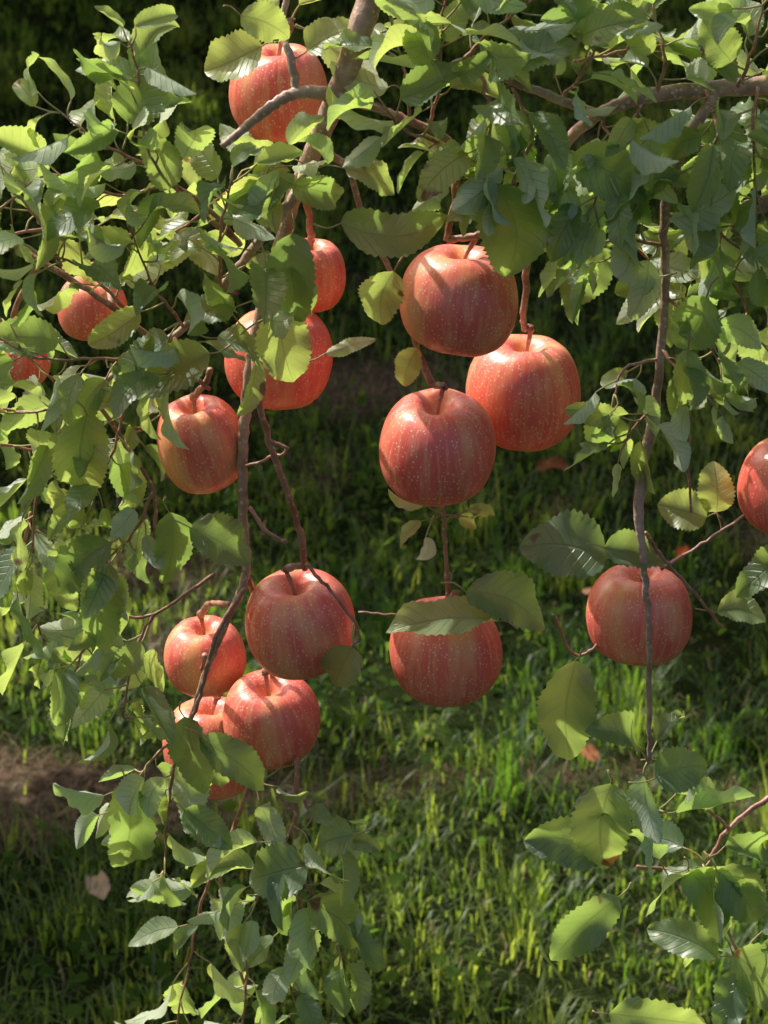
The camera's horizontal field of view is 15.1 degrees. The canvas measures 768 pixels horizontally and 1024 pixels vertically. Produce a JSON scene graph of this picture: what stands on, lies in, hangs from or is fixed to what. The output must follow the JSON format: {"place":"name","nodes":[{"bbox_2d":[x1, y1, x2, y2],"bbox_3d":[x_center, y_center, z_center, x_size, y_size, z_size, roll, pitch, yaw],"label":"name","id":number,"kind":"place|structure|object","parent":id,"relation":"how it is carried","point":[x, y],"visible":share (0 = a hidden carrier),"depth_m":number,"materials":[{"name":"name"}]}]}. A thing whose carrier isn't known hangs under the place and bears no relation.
{"place":"outdoors","nodes":[
{"label":"outdoors","id":0,"kind":"place"},
{"bbox_2d":[0,0,767,1023],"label":"ground","id":1,"kind":"structure","parent":0,"point":[522,978],"depth_m":5.56,"materials":[{"name":"green plant"}]},
{"bbox_2d":[10,250,688,899],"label":"fallen leaves","id":2,"kind":"object","parent":1,"relation":"on","point":[586,754],"visible":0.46,"depth_m":5.12,"materials":[{"name":"brown plant"}]},
{"bbox_2d":[0,0,767,1023],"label":"apple tree","id":3,"kind":"object","parent":1,"relation":"on","point":[564,206],"visible":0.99,"depth_m":2.10,"materials":[{"name":"green plant"}]},
{"bbox_2d":[7,353,50,387],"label":"apple","id":4,"kind":"object","parent":3,"relation":"hanging from","point":[24,368],"visible":0.22,"depth_m":2.25,"materials":[{"name":"red food"}]},
{"bbox_2d":[57,276,126,340],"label":"apple","id":5,"kind":"object","parent":3,"relation":"hanging from","point":[82,315],"visible":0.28,"depth_m":2.21,"materials":[{"name":"red food"}]},
{"bbox_2d":[157,394,238,493],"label":"apple","id":6,"kind":"object","parent":3,"relation":"hanging from","point":[205,427],"visible":0.91,"depth_m":2.18,"materials":[{"name":"red food"}]},
{"bbox_2d":[163,696,244,799],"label":"apple","id":7,"kind":"object","parent":3,"relation":"hanging from","point":[208,716],"visible":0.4,"depth_m":2.39,"materials":[{"name":"red food"}]},
{"bbox_2d":[164,615,245,696],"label":"apple","id":8,"kind":"object","parent":3,"relation":"hanging from","point":[188,642],"visible":0.81,"depth_m":2.33,"materials":[{"name":"red food"}]},
{"bbox_2d":[223,670,320,769],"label":"apple","id":9,"kind":"object","parent":3,"relation":"hanging from","point":[275,722],"visible":0.88,"depth_m":2.29,"materials":[{"name":"red food"}]},
{"bbox_2d":[229,41,326,142],"bbox_3d":[-0.078,-0.315,2.151,0.075,0.078,0.073,12,27,23],"label":"apple","id":10,"kind":"object","parent":3,"relation":"hanging from","point":[268,78],"visible":0.74,"depth_m":2.12,"materials":[{"name":"red food"}]},
{"bbox_2d":[224,310,332,409],"bbox_3d":[-0.081,-0.125,2.234,0.083,0.086,0.082,6,22,13],"label":"apple","id":11,"kind":"object","parent":3,"relation":"hanging from","point":[307,387],"visible":0.46,"depth_m":2.21,"materials":[{"name":"red food"}]},
{"bbox_2d":[245,568,354,679],"bbox_3d":[-0.065,0.081,2.236,0.086,0.089,0.083,-13,31,-9],"label":"apple","id":12,"kind":"object","parent":3,"relation":"hanging from","point":[298,623],"visible":0.92,"depth_m":2.21,"materials":[{"name":"red food"}]},
{"bbox_2d":[305,238,345,312],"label":"apple","id":13,"kind":"object","parent":3,"relation":"hanging from","point":[330,272],"visible":0.38,"depth_m":2.22,"materials":[{"name":"red food"}]},
{"bbox_2d":[379,388,495,506],"bbox_3d":[0.039,-0.053,2.165,0.088,0.092,0.090,13,30,26],"label":"apple","id":14,"kind":"object","parent":3,"relation":"hanging from","point":[437,447],"visible":1,"depth_m":2.14,"materials":[{"name":"red food"}]},
{"bbox_2d":[389,596,502,707],"bbox_3d":[0.048,0.101,2.245,0.088,0.091,0.088,0,25,1],"label":"apple","id":15,"kind":"object","parent":3,"relation":"hanging from","point":[450,670],"visible":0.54,"depth_m":2.22,"materials":[{"name":"red food"}]},
{"bbox_2d":[400,240,517,356],"bbox_3d":[0.055,-0.162,2.123,0.087,0.090,0.088,2,20,-11],"label":"apple","id":16,"kind":"object","parent":3,"relation":"hanging from","point":[460,300],"visible":0.94,"depth_m":2.09,"materials":[{"name":"red food"}]},
{"bbox_2d":[466,331,580,451],"bbox_3d":[0.107,-0.098,2.225,0.089,0.094,0.091,9,26,12],"label":"apple","id":17,"kind":"object","parent":3,"relation":"hanging from","point":[524,390],"visible":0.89,"depth_m":2.19,"materials":[{"name":"red plant"}]},
{"bbox_2d":[586,565,692,665],"bbox_3d":[0.197,0.074,2.234,0.081,0.085,0.081,-9,23,-33],"label":"apple","id":18,"kind":"object","parent":3,"relation":"hanging from","point":[615,617],"visible":0.82,"depth_m":2.21,"materials":[{"name":"red food"}]},
{"bbox_2d":[737,438,767,533],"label":"apple","id":19,"kind":"object","parent":3,"relation":"hanging from","point":[752,490],"visible":1,"depth_m":2.17,"materials":[{"name":"red food"}]},
{"bbox_2d":[0,4,767,1023],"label":"weeds","id":20,"kind":"object","parent":1,"relation":"on","point":[160,968],"visible":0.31,"depth_m":5.40,"materials":[{"name":"green plant"}]},
{"bbox_2d":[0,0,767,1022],"bbox_3d":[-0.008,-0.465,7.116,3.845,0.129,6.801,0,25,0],"label":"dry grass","id":21,"kind":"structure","parent":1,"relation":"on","point":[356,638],"depth_m":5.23,"materials":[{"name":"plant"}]}
]}

